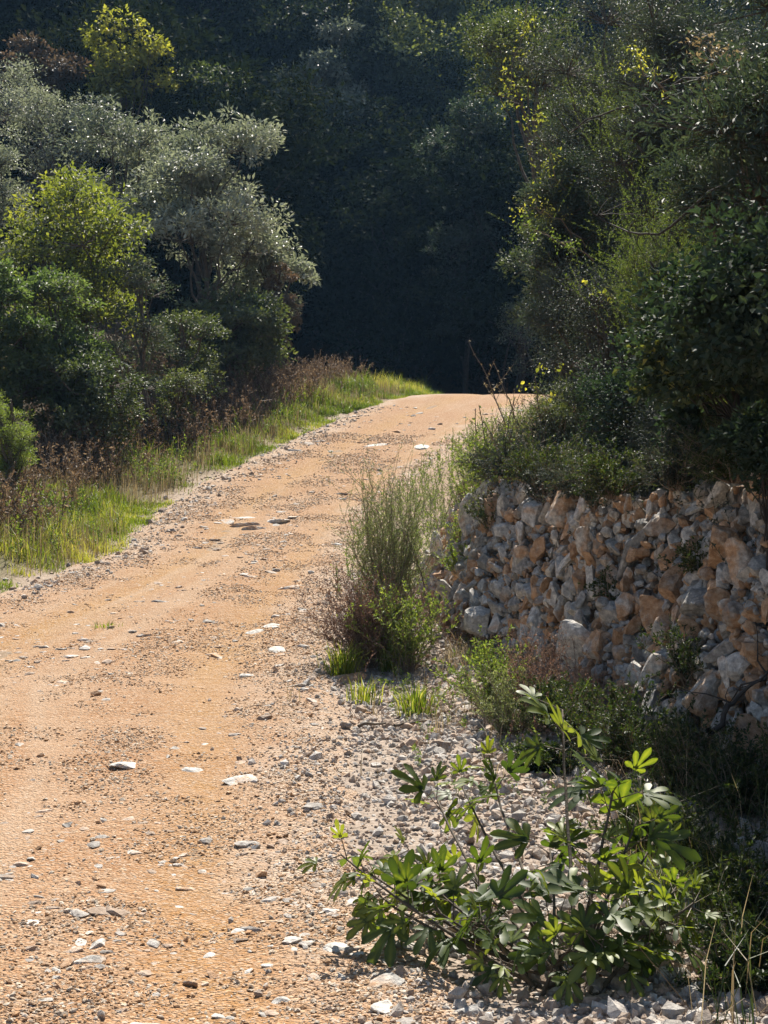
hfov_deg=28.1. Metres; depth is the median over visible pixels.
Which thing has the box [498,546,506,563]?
bank rock
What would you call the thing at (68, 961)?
stone
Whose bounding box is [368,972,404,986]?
stone
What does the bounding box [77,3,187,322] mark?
tree
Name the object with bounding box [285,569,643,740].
foot weeds
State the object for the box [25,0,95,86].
forest tree
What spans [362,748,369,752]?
stone
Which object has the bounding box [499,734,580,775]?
undergrowth shrub
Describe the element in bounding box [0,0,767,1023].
ground
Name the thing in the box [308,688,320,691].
stone
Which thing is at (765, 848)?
boulder
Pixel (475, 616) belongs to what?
bank rock
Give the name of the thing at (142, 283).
thin tree
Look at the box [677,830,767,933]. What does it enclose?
undergrowth shrub
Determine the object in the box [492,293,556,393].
tree
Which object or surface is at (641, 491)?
rim undergrowth
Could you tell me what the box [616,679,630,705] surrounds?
bank rock
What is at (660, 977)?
stone
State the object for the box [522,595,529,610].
bank rock
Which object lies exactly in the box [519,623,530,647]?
bank rock
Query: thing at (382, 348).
forest tree
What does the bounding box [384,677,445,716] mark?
grass tuft
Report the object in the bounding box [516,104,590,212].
leafy branch
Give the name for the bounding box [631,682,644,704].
bank rock
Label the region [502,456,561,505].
bank plant
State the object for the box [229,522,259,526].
stone
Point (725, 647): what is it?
bank rock
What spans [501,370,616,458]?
grey shrub
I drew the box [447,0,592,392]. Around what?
holm oak
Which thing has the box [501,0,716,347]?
juniper tree
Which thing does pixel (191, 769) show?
stone
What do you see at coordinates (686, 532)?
bank rock
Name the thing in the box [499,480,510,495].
bank rock
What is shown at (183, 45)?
forest tree
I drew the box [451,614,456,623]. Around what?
bank rock
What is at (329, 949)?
stone
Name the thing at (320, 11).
forest tree
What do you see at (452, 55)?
forest tree
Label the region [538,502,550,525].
bank rock
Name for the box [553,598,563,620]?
bank rock
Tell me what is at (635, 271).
tree heath
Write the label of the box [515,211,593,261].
leafy branch
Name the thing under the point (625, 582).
bank rock
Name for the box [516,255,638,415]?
grey shrub
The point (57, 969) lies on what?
stone
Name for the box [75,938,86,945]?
stone
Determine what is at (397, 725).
stick
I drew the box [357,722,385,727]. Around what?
stick
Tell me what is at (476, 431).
weed stalk
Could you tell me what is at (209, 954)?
stone
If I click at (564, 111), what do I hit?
forest tree
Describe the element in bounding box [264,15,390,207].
oak tree
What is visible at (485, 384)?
weed stalk
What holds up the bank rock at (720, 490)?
on the bank rubble at (738, 619)
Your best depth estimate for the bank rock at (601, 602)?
9.50 m
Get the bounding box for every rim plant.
[432,417,530,488]
[453,422,546,488]
[486,417,589,495]
[521,441,623,503]
[544,433,660,503]
[623,422,722,490]
[649,412,747,493]
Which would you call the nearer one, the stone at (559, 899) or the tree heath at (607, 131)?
the stone at (559, 899)
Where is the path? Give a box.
[0,394,549,1023]
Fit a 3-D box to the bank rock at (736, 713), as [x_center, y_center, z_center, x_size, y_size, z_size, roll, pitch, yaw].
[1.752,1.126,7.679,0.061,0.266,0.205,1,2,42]
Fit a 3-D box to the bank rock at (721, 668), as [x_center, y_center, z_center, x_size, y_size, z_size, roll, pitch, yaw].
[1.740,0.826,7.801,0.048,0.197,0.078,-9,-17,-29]
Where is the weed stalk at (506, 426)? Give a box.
[492,398,518,448]
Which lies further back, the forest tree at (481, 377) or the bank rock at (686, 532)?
the forest tree at (481, 377)
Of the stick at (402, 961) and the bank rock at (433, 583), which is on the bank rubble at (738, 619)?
the bank rock at (433, 583)
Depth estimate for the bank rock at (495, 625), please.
11.37 m
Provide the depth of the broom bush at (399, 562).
12.22 m
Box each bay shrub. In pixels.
[0,257,59,433]
[0,261,120,461]
[9,342,151,464]
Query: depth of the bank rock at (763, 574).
7.68 m
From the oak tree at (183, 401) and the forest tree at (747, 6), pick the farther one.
the forest tree at (747, 6)
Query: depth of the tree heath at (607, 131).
15.98 m
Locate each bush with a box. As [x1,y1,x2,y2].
[0,389,40,498]
[261,261,303,381]
[277,551,451,668]
[322,439,499,619]
[473,611,588,722]
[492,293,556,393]
[605,308,767,421]
[618,242,767,394]
[651,376,767,448]
[675,172,767,334]
[696,398,767,629]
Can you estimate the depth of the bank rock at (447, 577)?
13.16 m
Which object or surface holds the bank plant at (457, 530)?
on the bank rubble at (738, 619)
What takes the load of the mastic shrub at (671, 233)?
on the ground at (302, 350)
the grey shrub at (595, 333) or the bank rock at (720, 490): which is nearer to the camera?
the bank rock at (720, 490)
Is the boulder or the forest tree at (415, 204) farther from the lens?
the forest tree at (415, 204)
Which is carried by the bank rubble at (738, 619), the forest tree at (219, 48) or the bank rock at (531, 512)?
the bank rock at (531, 512)
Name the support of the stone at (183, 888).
on the path
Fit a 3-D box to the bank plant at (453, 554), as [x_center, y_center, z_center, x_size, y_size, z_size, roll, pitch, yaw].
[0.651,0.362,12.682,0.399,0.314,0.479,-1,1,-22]
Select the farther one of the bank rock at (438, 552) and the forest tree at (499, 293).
the forest tree at (499, 293)
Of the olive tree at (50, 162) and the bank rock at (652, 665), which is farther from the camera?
the olive tree at (50, 162)
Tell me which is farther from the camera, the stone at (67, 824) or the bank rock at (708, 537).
the bank rock at (708, 537)
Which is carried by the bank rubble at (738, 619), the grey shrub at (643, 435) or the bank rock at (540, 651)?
the bank rock at (540, 651)
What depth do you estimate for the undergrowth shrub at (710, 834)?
6.12 m
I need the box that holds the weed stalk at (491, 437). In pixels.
[484,422,499,458]
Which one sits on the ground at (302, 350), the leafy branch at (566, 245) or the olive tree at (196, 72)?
the olive tree at (196, 72)
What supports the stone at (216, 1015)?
on the path
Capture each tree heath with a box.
[491,120,714,355]
[549,0,767,291]
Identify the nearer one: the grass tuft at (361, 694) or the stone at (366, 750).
the stone at (366, 750)
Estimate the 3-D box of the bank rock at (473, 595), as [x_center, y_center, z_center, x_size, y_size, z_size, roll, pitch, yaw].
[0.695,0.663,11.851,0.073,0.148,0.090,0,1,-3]
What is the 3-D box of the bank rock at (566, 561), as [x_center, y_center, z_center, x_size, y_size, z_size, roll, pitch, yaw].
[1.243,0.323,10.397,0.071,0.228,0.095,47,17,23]
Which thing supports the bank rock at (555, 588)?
on the bank rubble at (738, 619)
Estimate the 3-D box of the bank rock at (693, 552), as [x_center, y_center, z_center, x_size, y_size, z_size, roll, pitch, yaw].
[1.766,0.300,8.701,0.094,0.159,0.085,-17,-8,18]
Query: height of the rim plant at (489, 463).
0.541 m
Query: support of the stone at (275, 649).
on the ground at (302, 350)
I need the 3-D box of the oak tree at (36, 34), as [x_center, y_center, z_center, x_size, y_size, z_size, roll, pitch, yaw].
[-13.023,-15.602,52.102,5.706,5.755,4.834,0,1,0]
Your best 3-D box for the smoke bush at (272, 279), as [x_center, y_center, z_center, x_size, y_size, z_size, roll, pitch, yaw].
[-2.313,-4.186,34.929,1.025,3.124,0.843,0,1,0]
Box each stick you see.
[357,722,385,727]
[393,720,426,726]
[394,958,416,963]
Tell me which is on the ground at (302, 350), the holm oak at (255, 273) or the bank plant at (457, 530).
the holm oak at (255, 273)
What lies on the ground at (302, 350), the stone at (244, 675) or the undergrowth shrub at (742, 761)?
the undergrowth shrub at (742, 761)
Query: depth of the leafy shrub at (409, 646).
11.47 m
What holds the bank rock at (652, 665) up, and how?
on the bank
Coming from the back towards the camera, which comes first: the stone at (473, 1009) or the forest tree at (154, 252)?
the forest tree at (154, 252)
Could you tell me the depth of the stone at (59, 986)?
4.86 m
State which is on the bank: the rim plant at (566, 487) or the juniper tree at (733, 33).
the rim plant at (566, 487)
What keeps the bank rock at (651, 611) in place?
on the bank rubble at (738, 619)
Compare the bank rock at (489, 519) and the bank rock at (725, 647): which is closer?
the bank rock at (725, 647)
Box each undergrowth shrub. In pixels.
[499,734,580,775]
[513,669,586,732]
[538,671,662,751]
[564,671,707,775]
[573,767,714,857]
[609,706,766,797]
[652,785,767,887]
[663,896,767,1001]
[669,720,767,820]
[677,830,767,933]
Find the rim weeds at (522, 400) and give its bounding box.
[431,357,622,556]
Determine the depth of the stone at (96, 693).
10.40 m
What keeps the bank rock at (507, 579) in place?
on the bank rubble at (738, 619)
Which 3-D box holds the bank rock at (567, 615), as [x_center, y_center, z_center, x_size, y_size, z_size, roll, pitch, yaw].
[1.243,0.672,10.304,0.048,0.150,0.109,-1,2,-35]
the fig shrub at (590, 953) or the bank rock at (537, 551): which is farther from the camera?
the bank rock at (537, 551)
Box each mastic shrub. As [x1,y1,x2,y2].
[569,349,689,462]
[594,190,724,324]
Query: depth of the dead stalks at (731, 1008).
5.31 m
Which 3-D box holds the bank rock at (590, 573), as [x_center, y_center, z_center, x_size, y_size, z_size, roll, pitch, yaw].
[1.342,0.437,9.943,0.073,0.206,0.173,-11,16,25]
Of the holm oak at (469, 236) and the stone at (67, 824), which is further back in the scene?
the holm oak at (469, 236)
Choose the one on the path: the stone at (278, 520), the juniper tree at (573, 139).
the stone at (278, 520)
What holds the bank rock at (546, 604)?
on the bank rubble at (738, 619)
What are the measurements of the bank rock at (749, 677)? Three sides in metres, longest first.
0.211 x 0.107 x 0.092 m
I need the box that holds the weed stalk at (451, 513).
[442,498,454,536]
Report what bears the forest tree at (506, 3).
on the ground at (302, 350)
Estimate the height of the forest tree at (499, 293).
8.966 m
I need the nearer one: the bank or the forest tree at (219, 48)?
the bank
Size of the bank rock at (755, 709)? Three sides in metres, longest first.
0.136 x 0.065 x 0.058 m
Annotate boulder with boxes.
[731,836,767,863]
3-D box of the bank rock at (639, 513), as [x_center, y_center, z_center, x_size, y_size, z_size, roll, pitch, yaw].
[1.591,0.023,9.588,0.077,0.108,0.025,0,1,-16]
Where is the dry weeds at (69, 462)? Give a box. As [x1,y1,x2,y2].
[0,324,373,544]
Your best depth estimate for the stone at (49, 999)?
4.73 m
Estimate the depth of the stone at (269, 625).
13.68 m
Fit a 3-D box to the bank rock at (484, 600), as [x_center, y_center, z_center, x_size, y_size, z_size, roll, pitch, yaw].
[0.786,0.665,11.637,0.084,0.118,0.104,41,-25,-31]
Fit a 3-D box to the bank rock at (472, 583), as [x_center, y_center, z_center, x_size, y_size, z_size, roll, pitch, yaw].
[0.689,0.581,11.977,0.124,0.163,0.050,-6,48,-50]
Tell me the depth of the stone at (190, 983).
4.94 m
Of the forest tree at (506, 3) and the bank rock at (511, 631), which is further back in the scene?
the forest tree at (506, 3)
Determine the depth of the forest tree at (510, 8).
66.62 m
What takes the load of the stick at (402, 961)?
on the path
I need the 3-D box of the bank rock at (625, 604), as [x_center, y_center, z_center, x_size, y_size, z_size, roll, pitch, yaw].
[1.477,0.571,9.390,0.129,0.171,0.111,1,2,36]
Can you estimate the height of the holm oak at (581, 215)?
3.551 m
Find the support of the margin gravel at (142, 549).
on the path
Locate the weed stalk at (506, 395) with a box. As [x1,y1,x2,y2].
[492,361,521,444]
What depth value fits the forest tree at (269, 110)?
44.47 m
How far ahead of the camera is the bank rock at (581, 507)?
10.38 m
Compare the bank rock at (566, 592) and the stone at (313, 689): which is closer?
the bank rock at (566, 592)
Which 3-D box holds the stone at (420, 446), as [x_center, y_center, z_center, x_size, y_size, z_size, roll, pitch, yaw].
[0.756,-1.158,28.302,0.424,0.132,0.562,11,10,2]
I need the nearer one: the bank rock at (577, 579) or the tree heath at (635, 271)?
the bank rock at (577, 579)
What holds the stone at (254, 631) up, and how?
on the path
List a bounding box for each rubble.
[208,568,767,1023]
[416,476,767,779]
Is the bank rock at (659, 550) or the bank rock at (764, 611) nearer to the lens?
the bank rock at (764, 611)
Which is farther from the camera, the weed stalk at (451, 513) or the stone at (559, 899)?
the weed stalk at (451, 513)
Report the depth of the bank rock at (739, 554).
8.01 m
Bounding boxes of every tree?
[0,0,71,183]
[0,0,98,180]
[0,0,269,310]
[0,6,74,79]
[0,29,99,244]
[0,53,114,288]
[0,122,42,271]
[0,160,155,407]
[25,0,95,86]
[36,88,194,343]
[55,99,200,315]
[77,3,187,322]
[78,0,192,18]
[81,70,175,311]
[97,0,251,107]
[97,248,183,445]
[108,102,307,388]
[112,55,368,320]
[119,0,312,107]
[140,57,266,340]
[144,366,212,443]
[192,0,294,85]
[195,122,391,367]
[220,95,355,223]
[241,0,414,128]
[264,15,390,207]
[268,91,478,380]
[283,0,467,153]
[284,144,495,381]
[303,142,503,386]
[349,0,492,101]
[355,37,513,206]
[389,172,558,394]
[394,115,601,393]
[398,158,555,393]
[406,0,545,163]
[426,0,587,129]
[447,0,564,74]
[454,63,586,175]
[496,0,660,118]
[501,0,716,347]
[530,89,600,123]
[569,0,765,291]
[570,0,767,223]
[574,0,670,64]
[593,0,767,238]
[643,1,745,107]
[645,112,767,299]
[661,0,761,36]
[713,0,767,45]
[730,0,767,62]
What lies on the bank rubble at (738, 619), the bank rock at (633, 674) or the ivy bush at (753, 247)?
the bank rock at (633, 674)
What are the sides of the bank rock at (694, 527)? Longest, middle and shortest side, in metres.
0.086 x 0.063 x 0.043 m
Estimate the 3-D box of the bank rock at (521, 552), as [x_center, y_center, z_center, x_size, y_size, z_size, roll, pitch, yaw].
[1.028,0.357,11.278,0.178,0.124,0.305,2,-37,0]
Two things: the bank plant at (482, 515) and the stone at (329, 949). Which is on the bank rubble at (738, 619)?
the bank plant at (482, 515)
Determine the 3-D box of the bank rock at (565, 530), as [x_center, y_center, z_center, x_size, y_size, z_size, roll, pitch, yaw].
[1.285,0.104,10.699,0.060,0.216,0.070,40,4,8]
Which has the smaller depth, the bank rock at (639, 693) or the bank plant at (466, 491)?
the bank rock at (639, 693)
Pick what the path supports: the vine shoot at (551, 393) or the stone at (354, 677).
the stone at (354, 677)
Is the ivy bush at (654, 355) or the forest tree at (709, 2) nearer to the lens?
the ivy bush at (654, 355)
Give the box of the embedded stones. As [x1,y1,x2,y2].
[0,406,520,1023]
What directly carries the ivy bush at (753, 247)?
on the ground at (302, 350)
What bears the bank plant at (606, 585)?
on the bank rubble at (738, 619)
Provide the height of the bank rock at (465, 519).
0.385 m
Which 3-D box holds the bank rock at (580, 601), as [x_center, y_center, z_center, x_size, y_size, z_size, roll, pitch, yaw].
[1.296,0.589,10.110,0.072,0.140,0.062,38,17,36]
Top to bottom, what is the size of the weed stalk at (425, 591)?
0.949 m
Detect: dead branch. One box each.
[546,48,767,157]
[588,161,757,265]
[608,338,633,365]
[629,261,661,319]
[674,622,767,734]
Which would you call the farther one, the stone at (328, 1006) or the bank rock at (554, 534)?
the bank rock at (554, 534)
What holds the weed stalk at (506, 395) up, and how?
on the ground at (302, 350)
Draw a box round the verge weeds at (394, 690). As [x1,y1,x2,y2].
[378,618,729,808]
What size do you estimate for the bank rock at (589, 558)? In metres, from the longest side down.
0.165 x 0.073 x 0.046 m
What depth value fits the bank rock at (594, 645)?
9.39 m
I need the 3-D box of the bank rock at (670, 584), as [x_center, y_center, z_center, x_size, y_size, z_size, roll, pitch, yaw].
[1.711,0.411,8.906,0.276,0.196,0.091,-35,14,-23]
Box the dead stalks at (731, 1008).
[512,479,767,1023]
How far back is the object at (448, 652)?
10.20 m
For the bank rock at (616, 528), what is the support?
on the bank rubble at (738, 619)
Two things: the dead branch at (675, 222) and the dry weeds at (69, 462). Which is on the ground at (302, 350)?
the dry weeds at (69, 462)
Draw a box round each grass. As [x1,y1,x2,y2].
[0,354,445,592]
[0,355,409,576]
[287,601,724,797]
[616,598,767,1023]
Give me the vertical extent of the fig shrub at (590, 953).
0.989 m
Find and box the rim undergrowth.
[448,393,767,577]
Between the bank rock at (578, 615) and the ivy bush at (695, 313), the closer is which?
the ivy bush at (695, 313)
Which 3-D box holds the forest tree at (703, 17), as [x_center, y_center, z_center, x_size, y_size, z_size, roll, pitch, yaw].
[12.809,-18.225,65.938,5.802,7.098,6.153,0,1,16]
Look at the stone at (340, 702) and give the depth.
10.23 m
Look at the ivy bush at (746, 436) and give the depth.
7.79 m
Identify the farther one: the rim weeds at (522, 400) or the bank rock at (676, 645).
the rim weeds at (522, 400)
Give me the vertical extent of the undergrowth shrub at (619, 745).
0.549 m
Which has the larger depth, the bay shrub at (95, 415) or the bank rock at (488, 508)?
the bay shrub at (95, 415)
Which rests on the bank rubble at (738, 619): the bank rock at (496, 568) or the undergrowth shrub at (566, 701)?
the bank rock at (496, 568)
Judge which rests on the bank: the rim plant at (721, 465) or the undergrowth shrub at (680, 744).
the rim plant at (721, 465)
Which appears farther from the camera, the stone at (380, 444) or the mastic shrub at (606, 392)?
the stone at (380, 444)
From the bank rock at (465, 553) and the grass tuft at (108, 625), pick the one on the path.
the grass tuft at (108, 625)
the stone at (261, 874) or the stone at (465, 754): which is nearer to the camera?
the stone at (261, 874)
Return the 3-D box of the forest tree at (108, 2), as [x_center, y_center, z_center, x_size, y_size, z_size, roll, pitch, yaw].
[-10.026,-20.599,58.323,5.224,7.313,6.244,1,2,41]
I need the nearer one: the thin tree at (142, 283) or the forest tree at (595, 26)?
the thin tree at (142, 283)
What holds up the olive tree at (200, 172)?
on the ground at (302, 350)
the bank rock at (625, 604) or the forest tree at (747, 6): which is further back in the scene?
the forest tree at (747, 6)
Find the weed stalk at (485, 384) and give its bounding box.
[468,340,514,444]
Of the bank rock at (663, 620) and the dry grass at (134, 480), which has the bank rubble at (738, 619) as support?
the bank rock at (663, 620)
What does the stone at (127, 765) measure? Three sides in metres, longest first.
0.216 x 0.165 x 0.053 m
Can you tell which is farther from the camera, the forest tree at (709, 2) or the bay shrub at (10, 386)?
the forest tree at (709, 2)
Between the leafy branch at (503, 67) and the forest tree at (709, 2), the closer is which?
the leafy branch at (503, 67)
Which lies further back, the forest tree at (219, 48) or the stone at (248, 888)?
the forest tree at (219, 48)
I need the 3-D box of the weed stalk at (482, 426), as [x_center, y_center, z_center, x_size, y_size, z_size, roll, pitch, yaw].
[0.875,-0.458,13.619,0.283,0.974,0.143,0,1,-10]
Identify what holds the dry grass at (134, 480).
on the ground at (302, 350)
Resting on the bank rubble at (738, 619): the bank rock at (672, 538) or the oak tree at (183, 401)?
the bank rock at (672, 538)
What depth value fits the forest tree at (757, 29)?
66.22 m
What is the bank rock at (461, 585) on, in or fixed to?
on the bank rubble at (738, 619)
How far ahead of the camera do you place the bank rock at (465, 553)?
12.58 m
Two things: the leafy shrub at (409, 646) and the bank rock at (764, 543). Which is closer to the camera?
the bank rock at (764, 543)
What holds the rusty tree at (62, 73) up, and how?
on the ground at (302, 350)
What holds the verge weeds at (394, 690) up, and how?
on the ground at (302, 350)
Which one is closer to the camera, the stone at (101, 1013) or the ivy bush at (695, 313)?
the stone at (101, 1013)
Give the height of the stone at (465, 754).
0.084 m
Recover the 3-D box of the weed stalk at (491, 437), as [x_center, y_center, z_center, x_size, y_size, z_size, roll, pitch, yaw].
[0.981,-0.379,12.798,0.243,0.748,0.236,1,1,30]
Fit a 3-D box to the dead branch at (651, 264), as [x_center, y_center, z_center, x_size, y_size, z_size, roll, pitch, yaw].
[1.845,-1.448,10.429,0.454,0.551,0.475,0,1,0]
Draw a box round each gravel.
[0,404,398,613]
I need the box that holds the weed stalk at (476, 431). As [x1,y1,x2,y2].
[472,408,489,484]
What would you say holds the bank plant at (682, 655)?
on the bank rubble at (738, 619)
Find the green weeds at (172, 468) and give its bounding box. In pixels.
[0,373,378,561]
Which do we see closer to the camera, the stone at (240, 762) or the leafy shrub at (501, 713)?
the stone at (240, 762)
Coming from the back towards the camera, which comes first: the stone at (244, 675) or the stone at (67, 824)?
the stone at (244, 675)
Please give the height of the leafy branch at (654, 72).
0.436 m
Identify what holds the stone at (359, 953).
on the path
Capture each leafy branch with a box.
[494,0,536,119]
[505,189,585,247]
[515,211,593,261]
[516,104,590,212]
[617,40,683,103]
[678,29,744,89]
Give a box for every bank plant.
[431,452,483,502]
[433,537,470,574]
[441,502,461,542]
[460,476,506,531]
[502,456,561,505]
[570,467,630,512]
[578,565,619,600]
[633,613,715,686]
[657,535,708,573]
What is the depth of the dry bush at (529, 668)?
9.17 m
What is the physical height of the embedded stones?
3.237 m
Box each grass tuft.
[90,620,122,628]
[313,637,369,675]
[341,674,389,704]
[371,632,423,672]
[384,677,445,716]
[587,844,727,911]
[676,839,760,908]
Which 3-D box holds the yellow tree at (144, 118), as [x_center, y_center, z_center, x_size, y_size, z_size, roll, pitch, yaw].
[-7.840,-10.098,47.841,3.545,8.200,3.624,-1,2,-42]
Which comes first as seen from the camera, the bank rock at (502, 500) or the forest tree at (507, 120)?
the bank rock at (502, 500)
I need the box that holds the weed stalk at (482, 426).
[469,406,491,456]
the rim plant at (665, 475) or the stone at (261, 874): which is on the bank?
the rim plant at (665, 475)
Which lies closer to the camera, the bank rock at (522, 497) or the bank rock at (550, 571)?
the bank rock at (550, 571)
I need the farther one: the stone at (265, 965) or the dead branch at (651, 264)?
the dead branch at (651, 264)
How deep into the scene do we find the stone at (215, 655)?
12.21 m
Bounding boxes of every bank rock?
[429,531,442,556]
[430,570,435,585]
[436,549,442,560]
[436,579,451,598]
[444,569,449,580]
[446,527,454,543]
[448,581,459,601]
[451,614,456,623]
[453,582,464,599]
[458,493,481,534]
[463,548,468,556]
[463,606,491,637]
[464,579,476,592]
[466,558,476,582]
[469,588,478,602]
[471,480,485,498]
[480,545,488,553]
[481,593,494,605]
[484,493,499,515]
[486,511,495,528]
[487,598,504,616]
[488,561,502,572]
[488,613,502,632]
[496,493,508,518]
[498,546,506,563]
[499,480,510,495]
[504,574,510,585]
[507,624,514,636]
[511,545,529,572]
[515,521,524,544]
[519,489,526,503]
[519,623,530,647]
[521,501,543,527]
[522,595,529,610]
[526,614,544,645]
[529,536,545,563]
[530,574,538,587]
[537,644,545,661]
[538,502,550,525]
[543,597,549,607]
[545,482,579,528]
[545,560,555,577]
[546,580,559,606]
[551,530,558,546]
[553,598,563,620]
[555,556,564,579]
[557,553,572,572]
[557,619,590,668]
[560,522,568,539]
[561,577,574,601]
[564,601,572,619]
[572,573,583,595]
[573,497,586,521]
[573,609,586,623]
[574,526,591,557]
[574,591,585,608]
[581,551,595,568]
[582,629,605,661]
[585,565,596,597]
[595,596,608,612]
[613,522,620,534]
[615,591,634,618]
[616,529,647,581]
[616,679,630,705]
[620,572,634,591]
[623,494,632,519]
[627,660,642,683]
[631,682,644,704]
[633,507,644,520]
[638,653,668,685]
[639,594,669,631]
[639,689,668,732]
[646,499,653,514]
[650,615,670,638]
[654,544,664,560]
[658,562,684,602]
[667,534,680,548]
[669,623,684,652]
[671,605,679,625]
[679,588,706,617]
[680,525,696,546]
[681,669,720,718]
[685,501,700,515]
[689,551,698,571]
[689,641,700,655]
[690,520,700,531]
[699,653,706,671]
[701,530,711,543]
[703,639,735,662]
[704,481,729,507]
[707,525,739,568]
[716,562,725,586]
[717,656,729,687]
[718,598,732,615]
[722,711,743,757]
[724,537,753,589]
[732,713,764,754]
[744,673,766,701]
[748,472,759,539]
[749,701,761,722]
[759,568,767,587]
[760,536,767,547]
[761,598,767,624]
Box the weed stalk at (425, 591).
[405,531,439,642]
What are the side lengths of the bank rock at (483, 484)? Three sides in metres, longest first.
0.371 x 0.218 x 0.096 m
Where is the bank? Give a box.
[431,476,767,762]
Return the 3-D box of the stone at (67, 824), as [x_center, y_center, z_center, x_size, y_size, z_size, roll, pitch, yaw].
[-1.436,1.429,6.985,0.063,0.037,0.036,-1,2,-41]
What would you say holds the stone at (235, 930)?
on the path
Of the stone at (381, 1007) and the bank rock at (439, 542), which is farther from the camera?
the bank rock at (439, 542)
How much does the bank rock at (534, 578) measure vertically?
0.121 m
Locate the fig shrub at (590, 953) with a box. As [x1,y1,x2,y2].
[297,677,722,1006]
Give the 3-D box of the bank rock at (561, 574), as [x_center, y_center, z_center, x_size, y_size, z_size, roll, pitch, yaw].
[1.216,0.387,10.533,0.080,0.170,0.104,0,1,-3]
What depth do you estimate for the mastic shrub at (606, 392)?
11.47 m
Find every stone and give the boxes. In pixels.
[38,997,52,1001]
[50,984,62,988]
[51,967,60,972]
[59,956,73,967]
[62,822,72,827]
[71,955,105,964]
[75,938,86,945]
[79,965,92,969]
[89,938,105,949]
[91,691,101,695]
[96,881,106,887]
[97,1010,104,1018]
[109,762,135,768]
[127,850,142,854]
[175,887,195,890]
[181,767,202,771]
[182,981,197,987]
[203,952,215,957]
[205,653,222,658]
[206,969,217,978]
[211,1013,224,1018]
[222,519,233,524]
[222,774,256,784]
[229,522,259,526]
[231,928,244,933]
[235,760,248,764]
[239,674,252,676]
[241,526,264,529]
[243,887,257,890]
[245,629,262,633]
[251,844,260,848]
[255,871,266,876]
[261,964,272,967]
[262,623,279,626]
[267,519,289,522]
[268,646,284,652]
[271,996,290,1003]
[278,585,299,588]
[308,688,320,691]
[322,942,351,950]
[322,1004,331,1010]
[323,947,340,951]
[330,672,366,682]
[337,699,344,705]
[338,973,344,978]
[345,897,357,906]
[349,951,364,954]
[362,443,387,446]
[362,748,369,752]
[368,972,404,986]
[370,1000,392,1013]
[414,444,428,449]
[453,1004,478,1016]
[459,752,471,759]
[499,918,510,923]
[552,898,565,901]
[596,893,625,901]
[599,970,621,976]
[657,966,689,981]
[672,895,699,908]
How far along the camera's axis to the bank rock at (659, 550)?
9.22 m
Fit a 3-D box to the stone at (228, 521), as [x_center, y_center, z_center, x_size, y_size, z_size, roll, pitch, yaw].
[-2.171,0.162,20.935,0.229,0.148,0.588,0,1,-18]
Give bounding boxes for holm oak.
[121,307,231,414]
[147,274,298,400]
[210,236,320,375]
[221,72,288,181]
[339,0,447,74]
[410,88,523,393]
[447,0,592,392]
[492,61,668,335]
[508,139,622,430]
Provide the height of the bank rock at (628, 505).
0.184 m
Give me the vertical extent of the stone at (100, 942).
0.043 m
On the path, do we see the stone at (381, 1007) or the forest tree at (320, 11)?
the stone at (381, 1007)
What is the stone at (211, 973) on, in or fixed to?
on the path
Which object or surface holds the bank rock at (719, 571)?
on the bank rubble at (738, 619)
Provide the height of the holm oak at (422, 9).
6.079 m
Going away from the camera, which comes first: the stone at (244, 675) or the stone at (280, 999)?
the stone at (280, 999)
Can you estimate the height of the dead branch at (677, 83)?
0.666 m
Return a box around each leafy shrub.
[336,566,462,672]
[429,623,549,712]
[456,656,542,736]
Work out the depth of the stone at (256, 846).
6.69 m
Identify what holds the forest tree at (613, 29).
on the ground at (302, 350)
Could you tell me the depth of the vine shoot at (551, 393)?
12.87 m
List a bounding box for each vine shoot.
[517,381,573,408]
[535,363,589,385]
[581,278,627,304]
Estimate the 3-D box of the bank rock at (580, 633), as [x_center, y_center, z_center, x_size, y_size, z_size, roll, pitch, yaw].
[1.237,0.873,9.690,0.420,0.286,0.148,42,17,1]
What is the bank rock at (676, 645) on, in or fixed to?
on the bank rubble at (738, 619)
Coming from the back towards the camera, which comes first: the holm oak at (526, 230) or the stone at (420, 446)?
the stone at (420, 446)
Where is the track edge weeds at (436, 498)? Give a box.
[330,392,548,605]
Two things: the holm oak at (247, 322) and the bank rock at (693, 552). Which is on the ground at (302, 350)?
the holm oak at (247, 322)
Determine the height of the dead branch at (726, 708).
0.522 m
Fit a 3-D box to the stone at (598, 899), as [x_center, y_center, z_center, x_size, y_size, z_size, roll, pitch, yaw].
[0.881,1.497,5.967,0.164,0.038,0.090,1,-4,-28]
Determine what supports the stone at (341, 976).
on the path
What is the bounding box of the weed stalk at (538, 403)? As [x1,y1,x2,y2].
[522,376,548,459]
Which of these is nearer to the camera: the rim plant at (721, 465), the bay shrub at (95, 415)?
the rim plant at (721, 465)
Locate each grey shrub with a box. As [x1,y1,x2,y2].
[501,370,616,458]
[515,264,647,448]
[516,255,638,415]
[609,395,695,466]
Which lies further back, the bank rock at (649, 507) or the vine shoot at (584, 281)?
the vine shoot at (584, 281)
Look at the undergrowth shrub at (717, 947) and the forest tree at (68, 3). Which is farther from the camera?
the forest tree at (68, 3)
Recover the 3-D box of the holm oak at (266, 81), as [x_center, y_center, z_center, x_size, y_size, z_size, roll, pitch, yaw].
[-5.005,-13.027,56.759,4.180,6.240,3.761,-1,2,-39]

